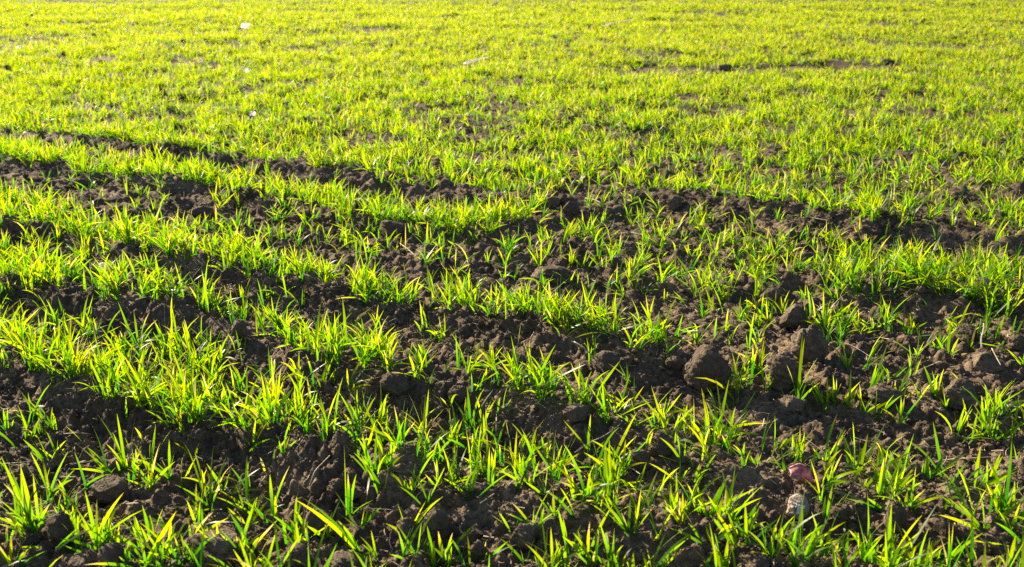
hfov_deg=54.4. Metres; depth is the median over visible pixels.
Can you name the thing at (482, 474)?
wheat seedling
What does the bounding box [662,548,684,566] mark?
wheat seedling
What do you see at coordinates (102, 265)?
pebble
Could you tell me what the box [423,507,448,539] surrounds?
soil clod
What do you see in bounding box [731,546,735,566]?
wheat seedling
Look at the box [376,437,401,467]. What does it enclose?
wheat seedling
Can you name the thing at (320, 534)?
wheat seedling
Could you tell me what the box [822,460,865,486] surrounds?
wheat seedling
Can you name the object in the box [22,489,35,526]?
wheat seedling
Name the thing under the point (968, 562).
wheat seedling
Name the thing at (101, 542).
wheat seedling
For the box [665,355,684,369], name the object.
soil clod
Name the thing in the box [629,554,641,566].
wheat seedling
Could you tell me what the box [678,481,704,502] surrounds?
wheat seedling
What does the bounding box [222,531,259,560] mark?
wheat seedling
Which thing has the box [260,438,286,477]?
wheat seedling
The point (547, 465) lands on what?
wheat seedling
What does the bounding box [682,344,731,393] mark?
soil clod
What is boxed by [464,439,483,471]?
wheat seedling
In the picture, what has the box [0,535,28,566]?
wheat seedling
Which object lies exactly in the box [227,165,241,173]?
soil clod
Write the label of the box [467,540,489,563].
soil clod
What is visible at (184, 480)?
wheat seedling
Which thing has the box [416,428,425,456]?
wheat seedling
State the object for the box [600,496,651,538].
wheat seedling
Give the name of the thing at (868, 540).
wheat seedling
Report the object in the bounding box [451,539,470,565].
wheat seedling
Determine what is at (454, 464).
wheat seedling
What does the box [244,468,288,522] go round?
wheat seedling
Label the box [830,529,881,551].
wheat seedling
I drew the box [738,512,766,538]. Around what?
wheat seedling
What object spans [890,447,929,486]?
wheat seedling
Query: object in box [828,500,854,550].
wheat seedling
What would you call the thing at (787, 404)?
soil clod
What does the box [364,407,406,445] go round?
wheat seedling
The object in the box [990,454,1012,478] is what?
wheat seedling
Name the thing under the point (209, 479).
wheat seedling
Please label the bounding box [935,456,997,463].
straw
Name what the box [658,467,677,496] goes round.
wheat seedling
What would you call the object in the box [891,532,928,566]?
wheat seedling
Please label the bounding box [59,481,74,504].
wheat seedling
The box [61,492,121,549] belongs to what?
wheat seedling
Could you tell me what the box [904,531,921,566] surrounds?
wheat seedling
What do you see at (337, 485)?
soil clod
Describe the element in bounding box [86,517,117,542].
wheat seedling
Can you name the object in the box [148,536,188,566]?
wheat seedling
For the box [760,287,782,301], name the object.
soil clod
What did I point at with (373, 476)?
wheat seedling
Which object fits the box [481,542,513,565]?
wheat seedling
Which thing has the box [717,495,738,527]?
wheat seedling
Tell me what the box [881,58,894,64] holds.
soil clod
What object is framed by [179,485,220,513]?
wheat seedling
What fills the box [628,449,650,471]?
soil clod
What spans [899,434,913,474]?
wheat seedling
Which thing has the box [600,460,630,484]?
wheat seedling
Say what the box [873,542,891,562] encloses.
wheat seedling
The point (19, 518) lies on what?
wheat seedling
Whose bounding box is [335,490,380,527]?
wheat seedling
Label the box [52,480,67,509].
wheat seedling
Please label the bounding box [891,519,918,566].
wheat seedling
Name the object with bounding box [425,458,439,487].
wheat seedling
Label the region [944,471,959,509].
wheat seedling
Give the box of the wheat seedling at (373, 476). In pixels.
[355,454,388,494]
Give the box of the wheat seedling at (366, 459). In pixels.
[349,434,373,471]
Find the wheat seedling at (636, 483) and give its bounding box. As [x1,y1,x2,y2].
[613,464,669,498]
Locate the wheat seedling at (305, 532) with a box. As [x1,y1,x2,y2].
[283,520,328,544]
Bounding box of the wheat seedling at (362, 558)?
[353,542,375,565]
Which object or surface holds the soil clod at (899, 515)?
on the soil
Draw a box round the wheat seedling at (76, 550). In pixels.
[64,520,95,552]
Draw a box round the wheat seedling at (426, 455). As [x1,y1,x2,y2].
[419,433,446,468]
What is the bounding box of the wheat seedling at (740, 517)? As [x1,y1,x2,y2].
[722,491,749,521]
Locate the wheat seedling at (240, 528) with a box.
[229,512,273,546]
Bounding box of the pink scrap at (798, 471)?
[788,463,813,482]
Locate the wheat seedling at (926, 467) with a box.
[893,452,930,476]
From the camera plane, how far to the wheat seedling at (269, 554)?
1.40 m
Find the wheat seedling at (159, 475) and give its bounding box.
[127,462,173,487]
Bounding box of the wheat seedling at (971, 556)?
[935,513,999,566]
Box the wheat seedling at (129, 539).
[91,527,140,547]
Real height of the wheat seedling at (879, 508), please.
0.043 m
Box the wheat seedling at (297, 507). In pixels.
[265,496,299,522]
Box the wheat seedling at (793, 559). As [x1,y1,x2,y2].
[773,529,802,566]
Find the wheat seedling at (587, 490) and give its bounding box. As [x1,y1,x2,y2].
[576,465,594,498]
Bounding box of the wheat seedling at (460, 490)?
[445,472,509,499]
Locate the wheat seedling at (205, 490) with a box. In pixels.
[201,469,238,499]
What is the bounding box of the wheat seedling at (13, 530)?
[0,519,18,544]
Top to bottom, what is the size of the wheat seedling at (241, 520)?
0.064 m
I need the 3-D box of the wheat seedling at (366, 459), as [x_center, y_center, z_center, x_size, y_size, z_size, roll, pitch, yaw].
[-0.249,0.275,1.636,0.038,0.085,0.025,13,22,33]
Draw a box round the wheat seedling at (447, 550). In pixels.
[413,522,476,562]
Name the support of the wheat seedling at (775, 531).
on the soil
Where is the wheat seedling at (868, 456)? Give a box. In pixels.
[846,426,883,474]
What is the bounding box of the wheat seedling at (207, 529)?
[189,508,228,535]
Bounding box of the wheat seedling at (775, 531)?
[767,518,791,542]
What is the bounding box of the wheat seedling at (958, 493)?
[939,470,966,507]
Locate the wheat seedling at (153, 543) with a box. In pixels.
[136,523,180,554]
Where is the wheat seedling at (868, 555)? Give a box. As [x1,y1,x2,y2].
[858,535,882,562]
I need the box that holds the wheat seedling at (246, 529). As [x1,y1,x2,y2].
[235,501,262,564]
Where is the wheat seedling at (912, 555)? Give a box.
[896,522,936,566]
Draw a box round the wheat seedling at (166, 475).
[130,442,173,480]
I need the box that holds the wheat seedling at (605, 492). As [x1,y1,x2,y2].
[595,480,614,518]
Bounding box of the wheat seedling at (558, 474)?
[544,432,587,481]
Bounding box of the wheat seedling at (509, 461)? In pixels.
[481,433,530,475]
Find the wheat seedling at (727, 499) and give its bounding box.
[708,464,741,517]
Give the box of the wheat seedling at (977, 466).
[973,446,999,487]
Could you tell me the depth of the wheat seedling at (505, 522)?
1.52 m
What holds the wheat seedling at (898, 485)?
on the soil
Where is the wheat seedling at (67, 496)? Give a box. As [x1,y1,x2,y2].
[50,485,77,514]
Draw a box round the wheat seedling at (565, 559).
[524,539,576,566]
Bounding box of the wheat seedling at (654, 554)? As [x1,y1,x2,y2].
[618,526,688,566]
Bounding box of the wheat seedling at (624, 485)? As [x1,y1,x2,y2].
[593,448,643,490]
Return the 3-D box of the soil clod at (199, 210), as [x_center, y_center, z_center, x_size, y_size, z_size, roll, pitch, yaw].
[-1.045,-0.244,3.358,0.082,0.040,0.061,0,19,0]
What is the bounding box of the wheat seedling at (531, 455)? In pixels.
[505,435,536,469]
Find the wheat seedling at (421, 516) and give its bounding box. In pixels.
[385,497,441,532]
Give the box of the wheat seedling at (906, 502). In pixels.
[897,491,933,506]
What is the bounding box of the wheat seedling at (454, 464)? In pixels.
[423,445,466,480]
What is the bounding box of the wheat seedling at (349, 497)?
[344,453,367,517]
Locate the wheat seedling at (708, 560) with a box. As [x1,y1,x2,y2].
[703,552,718,566]
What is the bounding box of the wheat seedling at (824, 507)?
[822,485,841,521]
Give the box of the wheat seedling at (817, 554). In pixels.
[800,531,825,555]
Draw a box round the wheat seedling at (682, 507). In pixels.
[653,485,714,524]
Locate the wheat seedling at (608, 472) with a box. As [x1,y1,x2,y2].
[569,440,610,515]
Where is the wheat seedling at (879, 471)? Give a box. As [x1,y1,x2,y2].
[859,452,910,489]
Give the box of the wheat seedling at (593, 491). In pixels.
[559,472,617,498]
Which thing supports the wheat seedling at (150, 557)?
on the soil
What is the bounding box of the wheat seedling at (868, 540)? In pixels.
[851,491,886,554]
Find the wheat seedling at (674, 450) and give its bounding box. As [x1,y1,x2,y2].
[659,435,691,465]
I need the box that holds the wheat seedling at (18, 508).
[0,496,50,529]
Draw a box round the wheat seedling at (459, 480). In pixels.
[423,467,468,486]
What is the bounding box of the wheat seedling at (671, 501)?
[654,483,679,515]
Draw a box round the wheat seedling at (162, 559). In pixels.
[137,532,194,566]
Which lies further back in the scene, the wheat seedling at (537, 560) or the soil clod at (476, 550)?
the soil clod at (476, 550)
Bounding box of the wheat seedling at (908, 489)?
[892,464,931,494]
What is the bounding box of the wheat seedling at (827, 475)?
[822,461,843,486]
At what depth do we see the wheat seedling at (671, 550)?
1.40 m
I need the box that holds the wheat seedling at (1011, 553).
[999,535,1015,565]
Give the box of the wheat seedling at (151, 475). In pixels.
[133,444,159,491]
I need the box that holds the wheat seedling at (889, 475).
[886,465,915,486]
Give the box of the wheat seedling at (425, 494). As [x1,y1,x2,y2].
[399,470,443,510]
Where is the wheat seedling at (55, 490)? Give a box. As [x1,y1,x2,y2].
[42,452,74,503]
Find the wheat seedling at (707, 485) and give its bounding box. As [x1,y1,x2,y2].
[691,476,721,501]
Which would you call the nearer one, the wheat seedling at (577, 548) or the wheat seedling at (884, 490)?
the wheat seedling at (577, 548)
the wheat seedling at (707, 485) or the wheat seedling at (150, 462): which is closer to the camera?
the wheat seedling at (707, 485)
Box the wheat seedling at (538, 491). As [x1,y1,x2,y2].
[526,468,566,496]
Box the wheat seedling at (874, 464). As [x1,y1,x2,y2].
[863,455,902,488]
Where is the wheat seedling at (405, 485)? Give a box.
[389,450,435,496]
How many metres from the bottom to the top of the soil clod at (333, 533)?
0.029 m
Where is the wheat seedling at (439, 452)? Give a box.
[427,442,442,463]
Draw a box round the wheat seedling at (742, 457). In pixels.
[735,442,778,467]
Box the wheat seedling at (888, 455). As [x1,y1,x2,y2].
[883,449,915,471]
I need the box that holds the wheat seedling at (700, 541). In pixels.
[671,506,703,543]
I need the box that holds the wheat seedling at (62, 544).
[23,529,91,550]
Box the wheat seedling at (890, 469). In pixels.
[884,451,898,471]
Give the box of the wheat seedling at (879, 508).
[814,485,894,512]
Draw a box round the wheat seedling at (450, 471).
[442,447,457,486]
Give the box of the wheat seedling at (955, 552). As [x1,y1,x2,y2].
[930,534,980,566]
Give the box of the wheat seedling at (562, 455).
[553,435,577,469]
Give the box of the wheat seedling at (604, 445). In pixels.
[592,428,617,475]
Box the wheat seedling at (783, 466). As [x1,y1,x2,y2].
[772,449,810,472]
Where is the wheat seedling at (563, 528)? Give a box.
[548,510,580,555]
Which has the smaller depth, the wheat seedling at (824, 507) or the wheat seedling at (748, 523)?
the wheat seedling at (748, 523)
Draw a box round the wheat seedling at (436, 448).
[414,430,454,463]
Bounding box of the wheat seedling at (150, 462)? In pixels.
[135,441,154,475]
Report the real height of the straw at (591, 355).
0.047 m
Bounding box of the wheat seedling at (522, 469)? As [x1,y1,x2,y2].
[512,454,523,480]
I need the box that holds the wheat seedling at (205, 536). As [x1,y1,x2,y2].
[192,522,218,537]
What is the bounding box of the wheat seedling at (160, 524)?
[142,513,164,527]
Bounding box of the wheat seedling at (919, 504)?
[880,469,944,511]
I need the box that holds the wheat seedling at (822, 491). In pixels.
[802,463,844,502]
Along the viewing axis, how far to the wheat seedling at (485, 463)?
1.69 m
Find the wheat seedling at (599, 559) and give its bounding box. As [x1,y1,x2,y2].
[589,546,629,566]
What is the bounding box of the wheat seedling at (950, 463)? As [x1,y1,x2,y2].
[908,423,969,477]
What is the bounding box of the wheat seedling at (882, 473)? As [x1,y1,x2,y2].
[877,448,896,497]
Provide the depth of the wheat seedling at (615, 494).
1.54 m
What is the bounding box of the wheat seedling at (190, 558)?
[180,533,214,562]
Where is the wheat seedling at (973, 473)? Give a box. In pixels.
[956,466,988,484]
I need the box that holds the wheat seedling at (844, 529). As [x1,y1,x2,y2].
[842,520,846,539]
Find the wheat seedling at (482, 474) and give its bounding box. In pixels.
[464,438,507,477]
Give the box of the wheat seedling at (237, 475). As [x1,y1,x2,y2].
[223,459,261,492]
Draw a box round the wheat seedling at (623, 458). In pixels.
[592,438,649,465]
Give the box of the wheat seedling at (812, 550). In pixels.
[783,517,830,562]
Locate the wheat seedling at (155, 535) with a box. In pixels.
[141,523,171,554]
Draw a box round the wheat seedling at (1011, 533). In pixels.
[976,519,1021,546]
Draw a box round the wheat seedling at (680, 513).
[669,474,702,524]
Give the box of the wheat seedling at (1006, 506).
[1000,493,1009,515]
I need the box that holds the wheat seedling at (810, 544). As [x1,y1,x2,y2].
[799,535,821,553]
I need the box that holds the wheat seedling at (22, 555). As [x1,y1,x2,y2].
[15,541,44,566]
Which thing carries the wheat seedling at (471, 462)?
on the soil
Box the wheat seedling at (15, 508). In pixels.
[13,477,38,520]
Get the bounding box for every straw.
[349,507,402,510]
[574,341,605,375]
[789,215,829,220]
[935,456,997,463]
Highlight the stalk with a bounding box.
[464,57,488,63]
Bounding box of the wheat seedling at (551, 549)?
[526,517,586,566]
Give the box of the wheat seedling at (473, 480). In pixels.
[459,459,481,493]
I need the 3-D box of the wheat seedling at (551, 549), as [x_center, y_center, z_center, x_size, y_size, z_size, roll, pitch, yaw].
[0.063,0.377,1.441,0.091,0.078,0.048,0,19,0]
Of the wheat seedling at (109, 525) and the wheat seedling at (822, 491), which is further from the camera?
the wheat seedling at (822, 491)
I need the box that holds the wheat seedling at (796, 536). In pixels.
[794,485,815,546]
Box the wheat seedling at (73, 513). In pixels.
[60,503,86,523]
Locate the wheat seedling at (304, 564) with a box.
[293,559,324,566]
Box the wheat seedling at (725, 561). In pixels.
[711,535,734,566]
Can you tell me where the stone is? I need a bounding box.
[786,493,809,519]
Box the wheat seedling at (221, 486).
[207,464,257,495]
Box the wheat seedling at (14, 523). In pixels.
[0,505,25,538]
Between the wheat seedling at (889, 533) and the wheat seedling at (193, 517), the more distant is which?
the wheat seedling at (193, 517)
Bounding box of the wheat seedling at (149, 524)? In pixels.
[140,505,162,543]
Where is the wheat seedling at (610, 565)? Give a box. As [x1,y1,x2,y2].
[607,557,614,566]
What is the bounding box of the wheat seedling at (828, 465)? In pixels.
[822,451,859,487]
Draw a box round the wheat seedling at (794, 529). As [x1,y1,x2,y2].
[752,512,820,558]
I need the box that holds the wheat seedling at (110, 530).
[75,504,144,537]
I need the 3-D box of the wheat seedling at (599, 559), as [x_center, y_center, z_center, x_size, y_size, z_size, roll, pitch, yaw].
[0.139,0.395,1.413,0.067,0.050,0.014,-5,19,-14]
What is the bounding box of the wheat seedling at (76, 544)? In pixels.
[61,511,79,548]
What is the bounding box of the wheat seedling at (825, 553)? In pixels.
[812,513,833,556]
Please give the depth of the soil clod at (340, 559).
1.41 m
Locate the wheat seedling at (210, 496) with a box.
[177,448,252,511]
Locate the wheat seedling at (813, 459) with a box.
[810,445,827,485]
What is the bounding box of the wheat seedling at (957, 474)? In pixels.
[944,462,973,493]
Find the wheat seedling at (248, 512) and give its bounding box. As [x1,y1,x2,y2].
[217,493,283,517]
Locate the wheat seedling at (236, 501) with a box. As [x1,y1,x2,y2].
[221,462,265,505]
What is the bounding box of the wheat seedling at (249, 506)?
[235,476,257,518]
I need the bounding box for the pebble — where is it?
[99,262,109,270]
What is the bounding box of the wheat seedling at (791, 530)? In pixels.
[787,518,796,549]
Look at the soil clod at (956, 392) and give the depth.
1.93 m
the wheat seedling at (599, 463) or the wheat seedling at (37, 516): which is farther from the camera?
the wheat seedling at (599, 463)
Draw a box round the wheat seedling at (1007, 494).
[938,443,1017,512]
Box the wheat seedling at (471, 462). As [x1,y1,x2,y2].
[465,447,483,472]
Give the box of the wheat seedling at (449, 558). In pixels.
[435,544,462,566]
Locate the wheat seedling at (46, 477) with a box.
[20,452,73,501]
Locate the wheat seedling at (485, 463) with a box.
[459,437,498,474]
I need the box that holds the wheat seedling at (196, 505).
[164,486,207,513]
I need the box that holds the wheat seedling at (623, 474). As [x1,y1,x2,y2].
[619,448,631,478]
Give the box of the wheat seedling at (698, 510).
[686,483,755,515]
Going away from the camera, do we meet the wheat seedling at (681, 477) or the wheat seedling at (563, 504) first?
the wheat seedling at (563, 504)
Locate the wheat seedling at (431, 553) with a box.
[427,527,445,566]
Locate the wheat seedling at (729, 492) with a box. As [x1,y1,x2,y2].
[722,472,759,511]
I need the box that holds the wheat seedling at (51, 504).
[25,490,69,515]
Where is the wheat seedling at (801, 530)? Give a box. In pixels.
[794,506,842,549]
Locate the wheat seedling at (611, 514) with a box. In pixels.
[592,495,625,523]
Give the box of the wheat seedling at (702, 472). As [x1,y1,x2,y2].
[681,444,716,482]
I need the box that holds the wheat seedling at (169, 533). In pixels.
[160,515,193,556]
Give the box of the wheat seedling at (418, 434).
[409,423,426,449]
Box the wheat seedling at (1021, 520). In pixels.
[1020,509,1023,525]
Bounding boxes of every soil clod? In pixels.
[45,511,73,545]
[66,178,90,189]
[67,553,92,566]
[88,474,128,504]
[97,542,123,566]
[162,467,172,483]
[169,326,192,343]
[184,529,243,565]
[189,206,213,216]
[214,462,230,475]
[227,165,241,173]
[231,319,248,338]
[280,542,311,566]
[289,209,311,222]
[305,508,331,533]
[324,478,344,501]
[326,521,346,537]
[326,551,360,566]
[328,430,355,458]
[379,220,404,236]
[379,371,409,396]
[396,517,422,541]
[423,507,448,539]
[448,385,469,402]
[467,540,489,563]
[509,523,538,550]
[530,265,574,285]
[546,197,559,207]
[558,194,566,203]
[562,201,580,214]
[562,404,588,421]
[593,350,622,371]
[627,189,647,199]
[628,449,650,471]
[647,430,674,457]
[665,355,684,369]
[666,195,682,210]
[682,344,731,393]
[718,64,732,70]
[741,551,769,566]
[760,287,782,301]
[764,351,801,391]
[775,395,804,414]
[778,304,807,329]
[790,324,828,364]
[816,246,833,258]
[828,503,853,522]
[865,385,900,403]
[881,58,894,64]
[883,503,907,532]
[903,462,921,482]
[943,378,977,411]
[953,323,977,343]
[970,351,1005,373]
[974,277,996,297]
[1006,333,1023,351]
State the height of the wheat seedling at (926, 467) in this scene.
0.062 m
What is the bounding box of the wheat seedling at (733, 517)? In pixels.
[712,501,759,525]
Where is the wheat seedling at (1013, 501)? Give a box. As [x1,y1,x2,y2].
[989,481,1023,510]
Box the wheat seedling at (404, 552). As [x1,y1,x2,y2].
[390,518,424,559]
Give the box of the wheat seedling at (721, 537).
[706,523,743,541]
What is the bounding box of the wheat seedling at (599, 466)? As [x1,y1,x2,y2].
[569,460,601,477]
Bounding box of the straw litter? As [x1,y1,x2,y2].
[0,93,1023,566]
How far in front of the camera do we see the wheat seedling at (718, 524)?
1.44 m
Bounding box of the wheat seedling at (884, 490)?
[858,467,913,495]
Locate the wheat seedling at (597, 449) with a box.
[585,442,625,471]
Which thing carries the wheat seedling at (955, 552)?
on the soil
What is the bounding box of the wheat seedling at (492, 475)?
[487,448,495,486]
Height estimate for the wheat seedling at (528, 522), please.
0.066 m
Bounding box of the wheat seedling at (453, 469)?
[449,450,476,480]
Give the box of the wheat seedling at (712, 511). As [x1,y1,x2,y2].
[698,477,727,518]
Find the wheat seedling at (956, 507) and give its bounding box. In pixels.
[939,469,985,517]
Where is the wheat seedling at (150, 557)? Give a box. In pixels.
[129,512,176,564]
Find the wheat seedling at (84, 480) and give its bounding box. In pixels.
[75,454,109,488]
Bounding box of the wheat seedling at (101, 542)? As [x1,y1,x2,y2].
[86,510,132,546]
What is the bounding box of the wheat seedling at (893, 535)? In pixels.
[891,526,898,550]
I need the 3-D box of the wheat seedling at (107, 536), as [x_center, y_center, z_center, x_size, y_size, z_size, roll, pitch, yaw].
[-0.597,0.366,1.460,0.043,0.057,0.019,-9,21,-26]
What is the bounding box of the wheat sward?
[0,0,1023,566]
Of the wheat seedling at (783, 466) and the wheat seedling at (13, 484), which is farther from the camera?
the wheat seedling at (783, 466)
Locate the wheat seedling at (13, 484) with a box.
[2,459,22,515]
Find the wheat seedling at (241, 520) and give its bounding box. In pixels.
[228,499,267,525]
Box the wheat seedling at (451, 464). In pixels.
[448,440,456,480]
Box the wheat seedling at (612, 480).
[611,460,633,499]
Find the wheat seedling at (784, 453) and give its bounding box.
[770,435,798,462]
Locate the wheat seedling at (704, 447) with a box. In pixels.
[681,426,720,460]
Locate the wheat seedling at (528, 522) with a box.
[506,490,557,527]
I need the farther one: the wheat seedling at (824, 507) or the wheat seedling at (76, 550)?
the wheat seedling at (824, 507)
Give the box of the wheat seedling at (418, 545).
[396,523,432,552]
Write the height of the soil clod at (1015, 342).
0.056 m
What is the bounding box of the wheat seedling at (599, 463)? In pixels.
[585,453,631,475]
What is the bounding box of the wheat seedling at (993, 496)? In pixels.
[976,478,1023,512]
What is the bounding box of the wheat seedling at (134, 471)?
[128,455,143,484]
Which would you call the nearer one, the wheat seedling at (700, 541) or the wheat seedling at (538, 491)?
the wheat seedling at (700, 541)
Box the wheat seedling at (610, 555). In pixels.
[598,524,621,566]
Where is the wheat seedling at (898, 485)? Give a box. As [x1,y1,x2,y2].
[886,461,919,500]
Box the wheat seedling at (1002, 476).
[974,461,1020,485]
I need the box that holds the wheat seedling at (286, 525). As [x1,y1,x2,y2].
[271,514,305,538]
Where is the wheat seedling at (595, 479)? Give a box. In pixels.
[586,456,605,497]
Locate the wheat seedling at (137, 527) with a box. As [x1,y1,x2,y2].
[104,515,144,548]
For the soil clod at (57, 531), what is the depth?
1.47 m
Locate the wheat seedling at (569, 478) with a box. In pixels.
[544,446,613,504]
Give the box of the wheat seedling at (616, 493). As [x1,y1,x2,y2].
[605,465,622,509]
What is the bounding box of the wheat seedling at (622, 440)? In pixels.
[611,416,637,461]
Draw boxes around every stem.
[164,303,166,345]
[304,508,310,565]
[309,455,329,485]
[576,411,625,451]
[980,323,983,346]
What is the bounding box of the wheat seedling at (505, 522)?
[493,513,518,532]
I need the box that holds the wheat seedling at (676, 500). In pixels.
[674,473,678,507]
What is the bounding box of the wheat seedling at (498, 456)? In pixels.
[488,434,508,464]
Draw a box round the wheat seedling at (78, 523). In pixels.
[69,510,85,539]
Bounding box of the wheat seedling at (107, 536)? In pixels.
[89,523,118,541]
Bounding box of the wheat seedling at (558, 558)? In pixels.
[553,543,566,565]
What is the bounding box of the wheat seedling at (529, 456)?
[501,446,538,475]
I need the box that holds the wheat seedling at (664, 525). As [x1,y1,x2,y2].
[644,497,675,540]
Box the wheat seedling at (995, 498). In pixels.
[980,477,1015,516]
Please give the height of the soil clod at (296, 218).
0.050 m
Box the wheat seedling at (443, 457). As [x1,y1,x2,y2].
[435,442,469,469]
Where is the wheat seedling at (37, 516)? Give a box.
[4,476,44,524]
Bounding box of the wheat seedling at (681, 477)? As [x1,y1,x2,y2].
[651,455,688,485]
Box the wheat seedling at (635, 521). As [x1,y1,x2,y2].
[634,492,640,536]
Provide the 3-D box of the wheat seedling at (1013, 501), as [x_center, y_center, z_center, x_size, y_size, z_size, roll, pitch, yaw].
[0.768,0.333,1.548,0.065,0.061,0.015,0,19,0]
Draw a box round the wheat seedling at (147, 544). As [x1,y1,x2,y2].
[132,525,162,566]
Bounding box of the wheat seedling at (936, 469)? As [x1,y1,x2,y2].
[927,452,956,479]
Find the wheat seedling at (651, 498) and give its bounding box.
[648,482,661,504]
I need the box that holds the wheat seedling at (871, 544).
[853,529,902,563]
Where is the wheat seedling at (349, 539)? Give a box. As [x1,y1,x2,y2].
[296,498,359,552]
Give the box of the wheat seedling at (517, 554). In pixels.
[503,540,532,565]
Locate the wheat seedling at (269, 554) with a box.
[247,529,276,566]
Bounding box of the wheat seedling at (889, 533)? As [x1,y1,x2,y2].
[887,504,903,559]
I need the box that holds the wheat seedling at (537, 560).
[534,546,546,566]
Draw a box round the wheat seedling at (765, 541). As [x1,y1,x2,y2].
[755,527,789,556]
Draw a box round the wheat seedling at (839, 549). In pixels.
[832,539,850,558]
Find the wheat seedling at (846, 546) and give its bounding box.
[845,530,861,559]
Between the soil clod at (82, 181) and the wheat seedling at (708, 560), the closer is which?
the wheat seedling at (708, 560)
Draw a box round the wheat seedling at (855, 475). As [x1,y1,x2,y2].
[842,433,865,481]
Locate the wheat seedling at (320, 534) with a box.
[307,499,340,540]
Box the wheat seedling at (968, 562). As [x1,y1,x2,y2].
[956,537,974,566]
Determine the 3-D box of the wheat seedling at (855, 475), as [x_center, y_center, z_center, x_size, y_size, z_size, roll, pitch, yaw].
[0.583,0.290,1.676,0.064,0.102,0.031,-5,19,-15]
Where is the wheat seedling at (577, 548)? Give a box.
[563,505,612,557]
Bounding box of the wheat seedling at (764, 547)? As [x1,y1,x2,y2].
[747,530,783,557]
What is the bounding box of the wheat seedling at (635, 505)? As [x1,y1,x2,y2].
[627,471,657,521]
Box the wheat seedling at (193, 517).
[186,499,233,526]
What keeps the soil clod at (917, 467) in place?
on the soil
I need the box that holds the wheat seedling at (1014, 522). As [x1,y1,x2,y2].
[997,504,1023,531]
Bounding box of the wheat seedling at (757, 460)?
[732,443,760,464]
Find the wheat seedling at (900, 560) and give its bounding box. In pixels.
[898,549,911,565]
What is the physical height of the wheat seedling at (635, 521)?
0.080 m
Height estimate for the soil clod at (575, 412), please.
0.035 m
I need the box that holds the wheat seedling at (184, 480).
[181,456,196,491]
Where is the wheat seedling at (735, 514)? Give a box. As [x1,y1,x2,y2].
[731,486,761,520]
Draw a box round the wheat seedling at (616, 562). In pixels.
[612,548,633,566]
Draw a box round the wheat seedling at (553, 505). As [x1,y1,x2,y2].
[539,491,568,515]
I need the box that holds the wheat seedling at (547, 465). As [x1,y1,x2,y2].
[531,441,569,474]
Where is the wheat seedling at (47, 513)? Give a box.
[43,490,77,518]
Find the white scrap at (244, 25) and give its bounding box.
[241,23,249,27]
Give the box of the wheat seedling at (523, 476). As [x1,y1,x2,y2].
[515,450,565,492]
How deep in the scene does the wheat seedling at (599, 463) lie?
1.68 m
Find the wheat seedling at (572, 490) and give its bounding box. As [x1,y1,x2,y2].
[563,464,612,500]
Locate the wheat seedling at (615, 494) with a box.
[606,473,620,508]
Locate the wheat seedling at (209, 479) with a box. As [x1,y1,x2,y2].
[184,462,232,494]
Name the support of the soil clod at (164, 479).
on the soil
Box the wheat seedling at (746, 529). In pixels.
[728,504,778,549]
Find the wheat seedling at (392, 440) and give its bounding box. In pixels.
[363,419,414,450]
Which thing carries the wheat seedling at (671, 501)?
on the soil
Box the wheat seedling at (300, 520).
[285,510,303,528]
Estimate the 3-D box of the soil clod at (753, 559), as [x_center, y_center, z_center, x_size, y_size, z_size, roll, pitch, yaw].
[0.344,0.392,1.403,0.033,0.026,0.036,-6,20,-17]
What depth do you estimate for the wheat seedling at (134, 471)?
1.69 m
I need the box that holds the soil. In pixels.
[0,0,1023,566]
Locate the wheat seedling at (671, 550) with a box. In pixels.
[643,534,689,566]
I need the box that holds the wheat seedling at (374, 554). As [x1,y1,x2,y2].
[349,531,377,560]
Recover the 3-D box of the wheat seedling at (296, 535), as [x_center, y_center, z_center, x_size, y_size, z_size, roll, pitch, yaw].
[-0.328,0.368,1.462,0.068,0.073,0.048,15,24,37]
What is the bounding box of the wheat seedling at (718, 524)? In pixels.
[710,512,736,545]
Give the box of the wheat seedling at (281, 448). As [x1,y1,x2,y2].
[273,422,296,455]
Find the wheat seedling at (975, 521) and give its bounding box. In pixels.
[940,490,1023,530]
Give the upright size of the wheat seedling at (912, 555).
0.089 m
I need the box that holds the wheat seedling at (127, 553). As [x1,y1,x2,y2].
[120,542,133,564]
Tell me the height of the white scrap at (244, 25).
0.056 m
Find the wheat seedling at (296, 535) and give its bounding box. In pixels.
[260,509,303,543]
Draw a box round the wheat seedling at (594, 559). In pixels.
[574,534,598,566]
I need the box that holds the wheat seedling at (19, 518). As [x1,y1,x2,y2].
[6,472,25,526]
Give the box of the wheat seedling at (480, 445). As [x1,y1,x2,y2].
[466,427,486,472]
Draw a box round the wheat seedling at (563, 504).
[548,489,585,519]
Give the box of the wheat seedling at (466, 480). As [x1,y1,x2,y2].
[432,470,475,492]
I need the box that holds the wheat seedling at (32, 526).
[0,459,49,532]
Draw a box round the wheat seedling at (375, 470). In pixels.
[359,429,405,491]
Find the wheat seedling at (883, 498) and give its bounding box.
[880,451,908,500]
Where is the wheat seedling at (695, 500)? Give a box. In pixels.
[657,478,702,513]
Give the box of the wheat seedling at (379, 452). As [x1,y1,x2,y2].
[376,434,394,469]
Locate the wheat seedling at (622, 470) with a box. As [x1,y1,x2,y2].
[596,458,643,482]
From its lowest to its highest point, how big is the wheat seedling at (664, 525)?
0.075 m
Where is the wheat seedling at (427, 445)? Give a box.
[421,412,448,460]
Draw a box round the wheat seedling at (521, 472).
[497,443,538,488]
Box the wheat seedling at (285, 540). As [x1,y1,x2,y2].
[263,518,299,548]
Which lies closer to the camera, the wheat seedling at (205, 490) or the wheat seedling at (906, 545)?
the wheat seedling at (906, 545)
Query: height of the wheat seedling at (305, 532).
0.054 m
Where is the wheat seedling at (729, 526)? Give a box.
[719,515,754,535]

